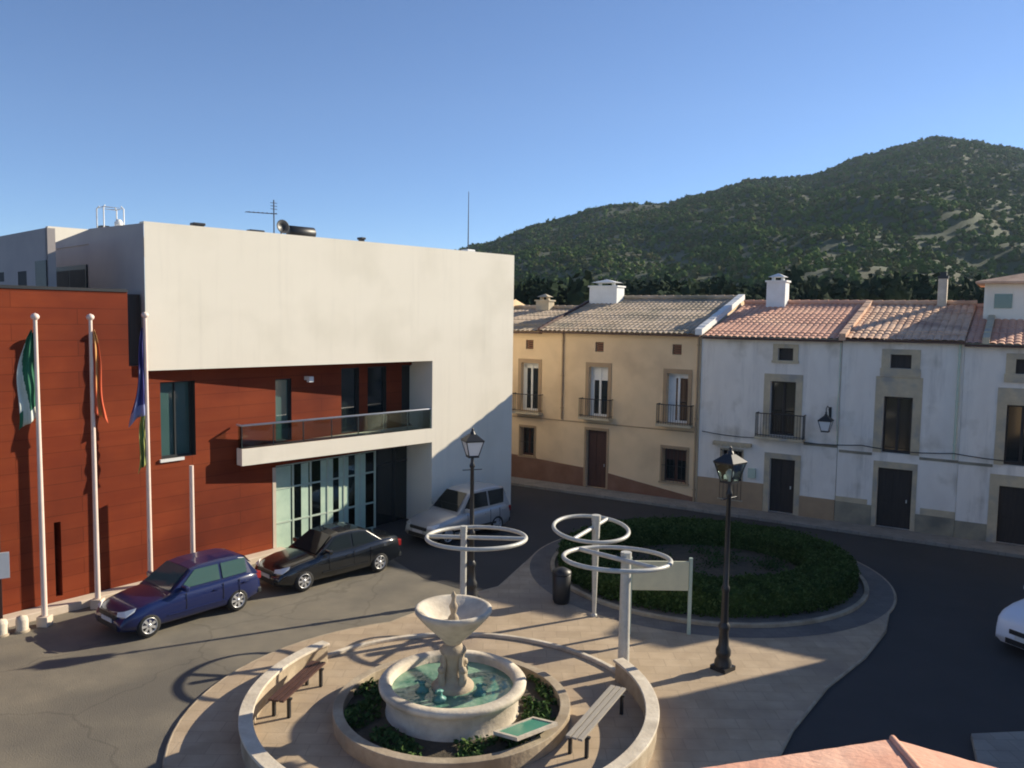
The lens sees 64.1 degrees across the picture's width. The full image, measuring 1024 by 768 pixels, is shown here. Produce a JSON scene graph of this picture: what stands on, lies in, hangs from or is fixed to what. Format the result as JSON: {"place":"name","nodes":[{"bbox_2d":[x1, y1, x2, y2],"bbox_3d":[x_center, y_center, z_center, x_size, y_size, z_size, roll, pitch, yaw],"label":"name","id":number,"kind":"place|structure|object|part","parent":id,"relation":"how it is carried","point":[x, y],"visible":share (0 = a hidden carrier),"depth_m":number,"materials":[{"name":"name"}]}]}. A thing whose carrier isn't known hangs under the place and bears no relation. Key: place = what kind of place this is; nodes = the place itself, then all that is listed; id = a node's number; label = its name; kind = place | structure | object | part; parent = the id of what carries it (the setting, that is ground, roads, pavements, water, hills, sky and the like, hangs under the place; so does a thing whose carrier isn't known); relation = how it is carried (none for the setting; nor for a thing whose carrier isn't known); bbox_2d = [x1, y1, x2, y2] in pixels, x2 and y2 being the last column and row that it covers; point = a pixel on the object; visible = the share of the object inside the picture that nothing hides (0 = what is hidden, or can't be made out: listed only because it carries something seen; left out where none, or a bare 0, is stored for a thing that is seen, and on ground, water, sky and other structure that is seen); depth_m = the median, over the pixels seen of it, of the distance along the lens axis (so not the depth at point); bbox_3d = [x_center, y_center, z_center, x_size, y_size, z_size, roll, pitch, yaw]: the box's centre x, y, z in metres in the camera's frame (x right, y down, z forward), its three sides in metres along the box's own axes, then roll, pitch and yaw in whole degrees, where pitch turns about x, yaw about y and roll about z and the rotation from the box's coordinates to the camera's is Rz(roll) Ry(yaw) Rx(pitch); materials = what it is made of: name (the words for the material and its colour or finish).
{"place":"outdoors","nodes":[
{"label":"outdoors","id":0,"kind":"place"},
{"bbox_2d":[0,519,459,767],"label":"road","id":1,"kind":"structure","parent":0,"point":[82,688],"depth_m":18.55,"materials":[{"name":"grey asphalt"}]},
{"bbox_2d":[0,619,9,637],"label":"bollard","id":2,"kind":"object","parent":1,"relation":"on","point":[4,632],"visible":1,"depth_m":19.84,"materials":[{"name":"stone"}]},
{"bbox_2d":[0,548,9,618],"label":"notice sign","id":3,"kind":"object","parent":1,"relation":"on","point":[4,566],"visible":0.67,"depth_m":20.21,"materials":[{"name":"white metal"}]},
{"bbox_2d":[14,615,29,633],"bbox_3d":[-12.088,5.906,20.176,0.340,0.420,0.331,1,5,0],"label":"bollard","id":4,"kind":"object","parent":1,"relation":"on","point":[22,624],"visible":1,"depth_m":20.08,"materials":[{"name":"stone"}]},
{"bbox_2d":[30,313,52,627],"bbox_3d":[-11.703,2.176,20.275,0.280,7.850,0.280,1,5,0],"label":"flagpole","id":5,"kind":"object","parent":1,"relation":"on","point":[44,619],"visible":1,"depth_m":20.29,"materials":[{"name":"metal"}]},
{"bbox_2d":[17,330,35,429],"bbox_3d":[-11.883,-0.098,19.991,0.383,2.460,0.217,-1,5,-25],"label":"flag","id":6,"kind":"object","parent":5,"relation":"hanging from","point":[26,386],"visible":1,"depth_m":19.99,"materials":[{"name":"green fabric"}]},
{"bbox_2d":[86,314,104,609],"bbox_3d":[-11.022,2.082,21.571,0.280,7.850,0.280,1,5,0],"label":"flagpole","id":7,"kind":"object","parent":1,"relation":"on","point":[96,600],"visible":0.84,"depth_m":21.57,"materials":[{"name":"metal"}]},
{"bbox_2d":[93,330,107,422],"bbox_3d":[-10.799,-0.185,21.461,0.318,2.487,0.210,-1,5,-25],"label":"flag","id":8,"kind":"object","parent":7,"relation":"hanging from","point":[99,408],"visible":1,"depth_m":21.43,"materials":[{"name":"orange fabric"}]},
{"bbox_2d":[141,312,152,570],"bbox_3d":[-10.150,1.960,22.794,0.280,7.920,0.280,1,5,0],"label":"flagpole","id":9,"kind":"object","parent":1,"relation":"on","point":[144,315],"visible":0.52,"depth_m":22.75,"materials":[{"name":"metal"}]},
{"bbox_2d":[128,328,144,427],"bbox_3d":[-10.353,-0.171,22.503,0.424,2.770,0.217,-1,5,-25],"label":"flag","id":10,"kind":"object","parent":9,"relation":"hanging from","point":[138,409],"visible":1,"depth_m":22.55,"materials":[{"name":"blue fabric"}]},
{"bbox_2d":[138,414,145,473],"bbox_3d":[-10.279,1.596,22.694,0.216,1.824,0.207,-1,5,-25],"label":"flag","id":11,"kind":"object","parent":9,"relation":"hanging from","point":[142,443],"visible":1,"depth_m":22.70,"materials":[{"name":"green fabric"}]},
{"bbox_2d":[95,548,260,637],"bbox_3d":[-8.629,5.329,21.339,2.000,1.465,3.880,5,6,39],"label":"parked car","id":12,"kind":"object","parent":1,"relation":"on","point":[183,586],"visible":1,"depth_m":20.87,"materials":[{"name":"blue metal"}]},
{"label":"side window","id":13,"kind":"part","parent":12,"relation":"part of","materials":[{"name":"teal glass"}]},
{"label":"side window","id":14,"kind":"part","parent":12,"relation":"part of","materials":[{"name":"teal glass"}]},
{"bbox_2d":[189,465,194,552],"bbox_3d":[-9.211,4.104,23.568,0.280,3.550,0.280,1,5,0],"label":"plain white post","id":15,"kind":"object","parent":1,"relation":"on","point":[192,511],"visible":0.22,"depth_m":23.48,"materials":[{"name":"metal"}]},
{"bbox_2d":[0,221,513,627],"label":"civic building","id":16,"kind":"structure","parent":1,"relation":"on","point":[304,383],"depth_m":25.41,"materials":[{"name":"grey paint"}]},
{"bbox_2d":[0,272,3,281],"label":"window","id":17,"kind":"structure","parent":16,"relation":"in","point":[1,273],"depth_m":25.74,"materials":[{"name":"grey glass"}]},
{"bbox_2d":[18,271,26,285],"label":"window","id":18,"kind":"structure","parent":16,"relation":"in","point":[22,275],"depth_m":24.21,"materials":[{"name":"grey glass"}]},
{"bbox_2d":[35,260,47,285],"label":"window","id":19,"kind":"structure","parent":16,"relation":"in","point":[40,266],"depth_m":22.83,"materials":[{"name":"grey glass"}]},
{"bbox_2d":[56,264,87,287],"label":"window","id":20,"kind":"structure","parent":16,"relation":"in","point":[76,275],"depth_m":26.92,"materials":[{"name":"grey glass"}]},
{"bbox_2d":[96,205,124,227],"bbox_3d":[-12.648,-5.008,25.796,0.638,1.194,0.730,5,6,44],"label":"roof cage","id":21,"kind":"object","parent":16,"relation":"on","point":[118,222],"visible":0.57,"depth_m":25.77,"materials":[{"name":"white paint"}]},
{"bbox_2d":[160,381,191,462],"bbox_3d":[-9.949,1.078,24.131,0.410,2.330,1.140,5,6,39],"label":"window","id":22,"kind":"structure","parent":16,"relation":"in","point":[175,397],"depth_m":24.26,"materials":[{"name":"teal"}]},
{"bbox_2d":[190,222,205,226],"bbox_3d":[-9.544,-4.628,24.847,0.280,0.520,0.380,5,6,44],"label":"roof vent","id":23,"kind":"object","parent":16,"relation":"on","point":[197,224],"visible":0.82,"depth_m":24.72,"materials":[{"name":"metal"}]},
{"bbox_2d":[246,229,264,231],"bbox_3d":[-8.212,-4.693,26.199,0.280,0.470,0.500,5,6,44],"label":"roof vent","id":24,"kind":"object","parent":16,"relation":"on","point":[255,230],"visible":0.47,"depth_m":26.07,"materials":[{"name":"metal"}]},
{"bbox_2d":[246,200,276,232],"bbox_3d":[-8.216,-5.258,26.856,0.320,1.650,1.121,5,6,44],"label":"tv aerial","id":25,"kind":"object","parent":16,"relation":"on","point":[273,213],"visible":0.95,"depth_m":27.11,"materials":[{"name":"metal"}]},
{"bbox_2d":[275,378,289,440],"bbox_3d":[-7.611,0.846,26.992,0.080,2.060,0.620,5,6,39],"label":"window","id":26,"kind":"structure","parent":16,"relation":"in","point":[282,386],"depth_m":27.05,"materials":[{"name":"teal"}]},
{"bbox_2d":[277,220,288,233],"bbox_3d":[-7.558,-4.997,27.011,0.336,0.865,0.332,1,5,-1],"label":"satellite dish","id":27,"kind":"object","parent":16,"relation":"attached to","point":[282,226],"visible":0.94,"depth_m":27.04,"materials":[{"name":"metal"}]},
{"bbox_2d":[286,225,315,236],"bbox_3d":[-7.197,-5.013,27.919,0.400,0.720,1.000,5,6,44],"label":"water tank","id":28,"kind":"object","parent":16,"relation":"on","point":[302,231],"visible":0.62,"depth_m":27.73,"materials":[{"name":"metal"}]},
{"bbox_2d":[341,367,357,432],"bbox_3d":[-5.846,0.570,29.169,0.080,2.310,0.810,5,6,39],"label":"window","id":29,"kind":"structure","parent":16,"relation":"in","point":[349,376],"depth_m":29.24,"materials":[{"name":"grey"}]},
{"bbox_2d":[357,237,365,240],"bbox_3d":[-5.355,-4.930,29.089,0.280,0.560,0.200,5,6,44],"label":"roof vent","id":30,"kind":"object","parent":16,"relation":"on","point":[361,238],"visible":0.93,"depth_m":28.99,"materials":[{"name":"metal"}]},
{"bbox_2d":[368,366,384,429],"bbox_3d":[-5.057,0.502,30.149,0.080,2.310,0.910,5,6,39],"label":"window","id":31,"kind":"structure","parent":16,"relation":"in","point":[376,375],"depth_m":30.23,"materials":[{"name":"grey glass"}]},
{"bbox_2d":[376,446,406,525],"bbox_3d":[-4.552,3.840,31.399,0.100,2.950,2.130,5,6,39],"label":"entrance door","id":32,"kind":"structure","parent":16,"relation":"in","point":[391,463],"depth_m":31.29,"materials":[{"name":"grey"}]},
{"bbox_2d":[401,365,410,425],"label":"window","id":33,"kind":"structure","parent":16,"relation":"in","point":[405,368],"depth_m":31.38,"materials":[{"name":"grey glass"}]},
{"bbox_2d":[462,192,474,251],"bbox_3d":[-1.780,-6.338,33.316,0.400,2.950,0.440,5,6,44],"label":"aerial mast","id":34,"kind":"object","parent":16,"relation":"on","point":[468,249],"visible":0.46,"depth_m":33.26,"materials":[{"name":"metal"}]},
{"bbox_2d":[254,522,400,591],"bbox_3d":[-5.545,5.091,24.898,2.060,1.455,4.360,5,6,44],"label":"parked car","id":35,"kind":"object","parent":1,"relation":"on","point":[303,562],"visible":0.98,"depth_m":24.28,"materials":[{"name":"black metal"}]},
{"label":"side window","id":36,"kind":"part","parent":35,"relation":"part of","materials":[{"name":"black glass"}]},
{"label":"side window","id":37,"kind":"part","parent":35,"relation":"part of","materials":[{"name":"black glass"}]},
{"bbox_2d":[162,538,896,767],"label":"plaza kerb","id":38,"kind":"structure","parent":1,"relation":"on","point":[813,704],"depth_m":18.07,"materials":[{"name":"stone"}]},
{"bbox_2d":[704,735,995,767],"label":"canopy roof","id":39,"kind":"structure","parent":1,"relation":"on","point":[893,751],"depth_m":5.00,"materials":[{"name":"tile"}]},
{"bbox_2d":[0,0,1023,311],"label":"sky","id":40,"kind":"structure","parent":0,"point":[377,121],"materials":[{"name":"blue"}]},
{"bbox_2d":[166,540,894,767],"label":"plaza paving","id":41,"kind":"structure","parent":0,"point":[756,703],"depth_m":17.60,"materials":[{"name":"beige stone"}]},
{"bbox_2d":[238,640,329,767],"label":"seat wall","id":42,"kind":"structure","parent":41,"relation":"on","point":[267,684],"depth_m":16.17,"materials":[{"name":"stone"}]},
{"bbox_2d":[268,660,325,717],"bbox_3d":[-4.342,6.234,16.662,0.420,0.440,1.844,2,5,12],"label":"bench","id":43,"kind":"object","parent":41,"relation":"on","point":[295,683],"visible":1,"depth_m":16.47,"materials":[{"name":"brown wood"}]},
{"bbox_2d":[333,657,569,767],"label":"planter ring","id":44,"kind":"object","parent":41,"relation":"on","point":[357,744],"visible":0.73,"depth_m":14.80,"materials":[{"name":"stone"}]},
{"bbox_2d":[344,674,556,757],"bbox_3d":[-1.185,6.329,16.162,4.190,0.290,4.294,1,5,0],"label":"ground cover","id":45,"kind":"object","parent":44,"relation":"in","point":[407,744],"visible":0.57,"depth_m":15.47,"materials":[{"name":"green plant"}]},
{"bbox_2d":[493,716,557,741],"bbox_3d":[0.269,6.430,14.863,0.940,0.390,0.720,-3,-8,-38],"label":"green panel","id":46,"kind":"object","parent":44,"relation":"attached to","point":[531,727],"visible":0.9,"depth_m":14.81,"materials":[{"name":"metal"}]},
{"bbox_2d":[378,590,525,741],"bbox_3d":[-1.158,5.285,16.080,2.900,2.520,2.900,1,5,0],"label":"fountain","id":47,"kind":"object","parent":41,"relation":"on","point":[452,689],"visible":0.98,"depth_m":15.79,"materials":[{"name":"stone"}]},
{"bbox_2d":[328,632,614,673],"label":"kerb","id":48,"kind":"structure","parent":41,"relation":"on","point":[606,665],"depth_m":19.61,"materials":[{"name":"stone"}]},
{"bbox_2d":[461,428,484,597],"bbox_3d":[-1.113,3.599,22.655,0.560,4.821,0.543,-1,5,-20],"label":"street lamp","id":49,"kind":"object","parent":41,"relation":"on","point":[472,442],"visible":0.91,"depth_m":22.58,"materials":[{"name":"metal"}]},
{"bbox_2d":[425,525,527,594],"bbox_3d":[-0.891,4.844,20.207,2.535,2.740,2.533,1,5,0],"label":"ring sculpture","id":50,"kind":"object","parent":41,"relation":"on","point":[463,548],"visible":0.95,"depth_m":20.06,"materials":[{"name":"metal"}]},
{"bbox_2d":[552,567,570,604],"bbox_3d":[1.369,5.555,22.620,0.540,1.000,0.540,1,5,0],"label":"litter bin","id":51,"kind":"object","parent":41,"relation":"on","point":[561,580],"visible":1,"depth_m":22.42,"materials":[{"name":"metal"}]},
{"bbox_2d":[552,514,630,616],"bbox_3d":[2.050,4.797,21.454,2.057,2.720,2.048,1,5,0],"label":"ring sculpture","id":52,"kind":"object","parent":41,"relation":"on","point":[597,522],"visible":0.99,"depth_m":21.43,"materials":[{"name":"metal"}]},
{"bbox_2d":[566,685,625,758],"bbox_3d":[1.631,6.413,15.540,0.420,0.440,2.303,3,5,27],"label":"bench","id":53,"kind":"object","parent":41,"relation":"on","point":[591,718],"visible":1,"depth_m":15.31,"materials":[{"name":"grey wood"}]},
{"bbox_2d":[561,545,672,661],"bbox_3d":[2.306,5.052,18.214,2.458,2.742,2.452,1,5,0],"label":"ring sculpture","id":54,"kind":"object","parent":41,"relation":"on","point":[625,571],"visible":0.94,"depth_m":18.08,"materials":[{"name":"metal"}]},
{"bbox_2d":[603,658,659,767],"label":"seat wall","id":55,"kind":"structure","parent":41,"relation":"on","point":[636,684],"depth_m":15.35,"materials":[{"name":"pale stone"},{"name":"stone"}]},
{"bbox_2d":[630,557,692,634],"bbox_3d":[3.693,5.290,20.428,1.580,1.950,0.080,1,5,0],"label":"information panel","id":56,"kind":"object","parent":41,"relation":"on","point":[676,576],"visible":0.77,"depth_m":20.36,"materials":[{"name":"grey metal"}]},
{"bbox_2d":[710,446,746,674],"bbox_3d":[4.793,3.906,18.259,0.560,5.091,0.543,-3,6,-40],"label":"street lamp","id":57,"kind":"object","parent":41,"relation":"on","point":[722,663],"visible":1,"depth_m":18.23,"materials":[{"name":"metal"}]},
{"bbox_2d":[374,485,1023,761],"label":"road dark asphalt","id":58,"kind":"structure","parent":0,"point":[940,668],"depth_m":21.37,"materials":[{"name":"grey asphalt"}]},
{"bbox_2d":[405,482,510,544],"bbox_3d":[-1.918,4.620,29.771,2.040,1.715,3.960,5,6,44],"label":"parked car","id":59,"kind":"object","parent":58,"relation":"on","point":[450,507],"visible":0.78,"depth_m":29.36,"materials":[{"name":"silver metal"}]},
{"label":"side window","id":60,"kind":"part","parent":59,"relation":"part of","materials":[{"name":"black glass"}]},
{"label":"side window","id":61,"kind":"part","parent":59,"relation":"part of","materials":[{"name":"black glass"}]},
{"bbox_2d":[996,599,1023,648],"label":"parked car","id":62,"kind":"object","parent":58,"relation":"on","point":[1010,626],"visible":1,"depth_m":19.69,"materials":[{"name":"white metal"}]},
{"bbox_2d":[614,544,796,578],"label":"hedge bed soil","id":63,"kind":"structure","parent":0,"point":[680,552],"depth_m":26.72,"materials":[{"name":"brown soil"}]},
{"bbox_2d":[617,538,788,575],"bbox_3d":[6.067,5.547,25.572,5.787,0.571,5.015,1,5,0],"label":"planting","id":64,"kind":"object","parent":63,"relation":"on","point":[762,565],"visible":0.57,"depth_m":26.21,"materials":[{"name":"green plant"}]},
{"bbox_2d":[530,538,893,637],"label":"paved walkway","id":65,"kind":"structure","parent":0,"point":[878,603],"depth_m":21.93,"materials":[{"name":"grey concrete"}]},
{"bbox_2d":[556,513,861,617],"bbox_3d":[6.023,5.420,25.707,9.268,0.986,8.489,1,5,0],"label":"round hedge","id":66,"kind":"object","parent":65,"relation":"on","point":[823,575],"visible":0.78,"depth_m":23.64,"materials":[{"name":"green plant"}]},
{"bbox_2d":[551,551,868,627],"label":"curb","id":67,"kind":"structure","parent":65,"relation":"on","point":[858,604],"depth_m":21.56,"materials":[{"name":"concrete"}]},
{"bbox_2d":[475,139,1023,286],"bbox_3d":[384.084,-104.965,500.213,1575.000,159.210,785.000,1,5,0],"label":"hill","id":68,"kind":"structure","parent":0,"point":[946,234],"depth_m":282.90,"materials":[{"name":"green plant"}]},
{"bbox_2d":[454,134,1023,287],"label":"hillside wood","id":69,"kind":"object","parent":68,"relation":"on","point":[769,262],"visible":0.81,"depth_m":317.33,"materials":[{"name":"green plant"}]},
{"bbox_2d":[511,476,1023,558],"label":"pavement by houses","id":70,"kind":"structure","parent":0,"point":[1004,549],"depth_m":32.26,"materials":[{"name":"grey concrete"}]},
{"bbox_2d":[511,279,744,501],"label":"town house","id":71,"kind":"structure","parent":70,"relation":"on","point":[606,382],"depth_m":37.65,"materials":[{"name":"paint"}]},
{"bbox_2d":[523,428,533,454],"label":"window","id":72,"kind":"structure","parent":71,"relation":"in","point":[527,430],"depth_m":39.87,"materials":[{"name":"black glass"}]},
{"bbox_2d":[523,363,537,410],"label":"window","id":73,"kind":"structure","parent":71,"relation":"in","point":[530,369],"depth_m":39.60,"materials":[{"name":"white paint"}]},
{"bbox_2d":[587,430,606,487],"bbox_3d":[3.981,3.455,37.852,1.036,2.668,0.120,4,5,32],"label":"door","id":74,"kind":"structure","parent":71,"relation":"in","point":[597,440],"depth_m":37.86,"materials":[{"name":"brown wood"}]},
{"bbox_2d":[590,367,607,416],"bbox_3d":[4.071,0.343,37.622,0.960,2.270,0.080,4,5,32],"label":"window","id":75,"kind":"structure","parent":71,"relation":"in","point":[599,375],"depth_m":37.64,"materials":[{"name":"white paint"}]},
{"bbox_2d":[664,449,685,482],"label":"window","id":76,"kind":"structure","parent":71,"relation":"in","point":[674,458],"depth_m":35.86,"materials":[{"name":"black glass"}]},
{"bbox_2d":[668,373,687,422],"bbox_3d":[7.274,0.614,35.606,0.960,2.150,0.080,4,5,32],"label":"window","id":77,"kind":"structure","parent":71,"relation":"in","point":[678,383],"depth_m":35.62,"materials":[{"name":"white paint"}]},
{"bbox_2d":[834,272,976,536],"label":"town house","id":78,"kind":"structure","parent":70,"relation":"on","point":[902,371],"depth_m":31.04,"materials":[{"name":"white paint"}]},
{"bbox_2d":[702,431,1023,462],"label":"facade cable","id":79,"kind":"object","parent":78,"relation":"attached to","point":[883,449],"visible":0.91,"depth_m":30.77,"materials":[{"name":"metal"}]},
{"bbox_2d":[876,467,912,528],"bbox_3d":[14.580,4.340,31.188,1.196,2.288,0.120,4,5,32],"label":"door","id":80,"kind":"structure","parent":78,"relation":"in","point":[894,485],"depth_m":31.18,"materials":[{"name":"brown wood"}]},
{"bbox_2d":[882,396,912,453],"bbox_3d":[14.626,1.545,31.006,1.000,2.150,0.080,4,5,32],"label":"window","id":81,"kind":"structure","parent":78,"relation":"in","point":[897,422],"depth_m":31.01,"materials":[{"name":"brown wood"}]},
{"bbox_2d":[954,273,1023,545],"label":"town house","id":82,"kind":"structure","parent":70,"relation":"on","point":[989,500],"depth_m":29.30,"materials":[{"name":"white paint"}]},
{"bbox_2d":[996,486,1023,544],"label":"door","id":83,"kind":"structure","parent":82,"relation":"in","point":[1010,518],"depth_m":29.15,"materials":[{"name":"brown wood"}]},
{"bbox_2d":[1003,405,1023,465],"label":"window","id":84,"kind":"structure","parent":82,"relation":"in","point":[1014,433],"depth_m":29.00,"materials":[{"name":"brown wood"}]},
{"bbox_2d":[971,731,1023,767],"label":"pavement corner","id":85,"kind":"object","parent":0,"point":[1000,749],"visible":1,"depth_m":15.05,"materials":[{"name":"grey concrete"}]},
{"label":"ground","id":86,"kind":"structure","parent":0,"visible":0},
{"bbox_2d":[514,264,984,337],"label":"valley wood","id":87,"kind":"object","parent":86,"relation":"on","point":[887,287],"visible":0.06,"depth_m":67.27,"materials":[{"name":"green plant"}]},
{"bbox_2d":[696,273,868,520],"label":"town house","id":88,"kind":"structure","parent":86,"relation":"on","point":[770,364],"depth_m":33.55,"materials":[{"name":"white paint"}]},
{"bbox_2d":[723,450,741,480],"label":"window","id":89,"kind":"structure","parent":88,"relation":"in","point":[738,467],"depth_m":34.43,"materials":[{"name":"black glass"}]},
{"bbox_2d":[769,458,794,513],"bbox_3d":[11.057,4.144,33.410,0.996,2.218,0.120,4,5,32],"label":"door","id":90,"kind":"structure","parent":88,"relation":"in","point":[782,470],"depth_m":33.41,"materials":[{"name":"brown wood"}]},
{"bbox_2d":[770,381,795,435],"bbox_3d":[11.049,0.986,33.237,1.000,2.200,0.080,4,5,32],"label":"window","id":91,"kind":"structure","parent":88,"relation":"in","point":[783,393],"depth_m":33.24,"materials":[{"name":"brown wood"}]},
{"bbox_2d":[818,406,833,432],"bbox_3d":[12.196,1.334,31.637,0.520,0.997,1.030,4,5,32],"label":"wall lantern","id":92,"kind":"object","parent":88,"relation":"attached to","point":[825,422],"depth_m":31.32,"materials":[{"name":"metal"}]},
{"bbox_2d":[837,343,840,444],"bbox_3d":[12.699,0.424,31.799,0.097,4.001,0.048,4,5,32],"label":"wall cable","id":93,"kind":"object","parent":88,"relation":"attached to","point":[838,393],"depth_m":31.78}
]}

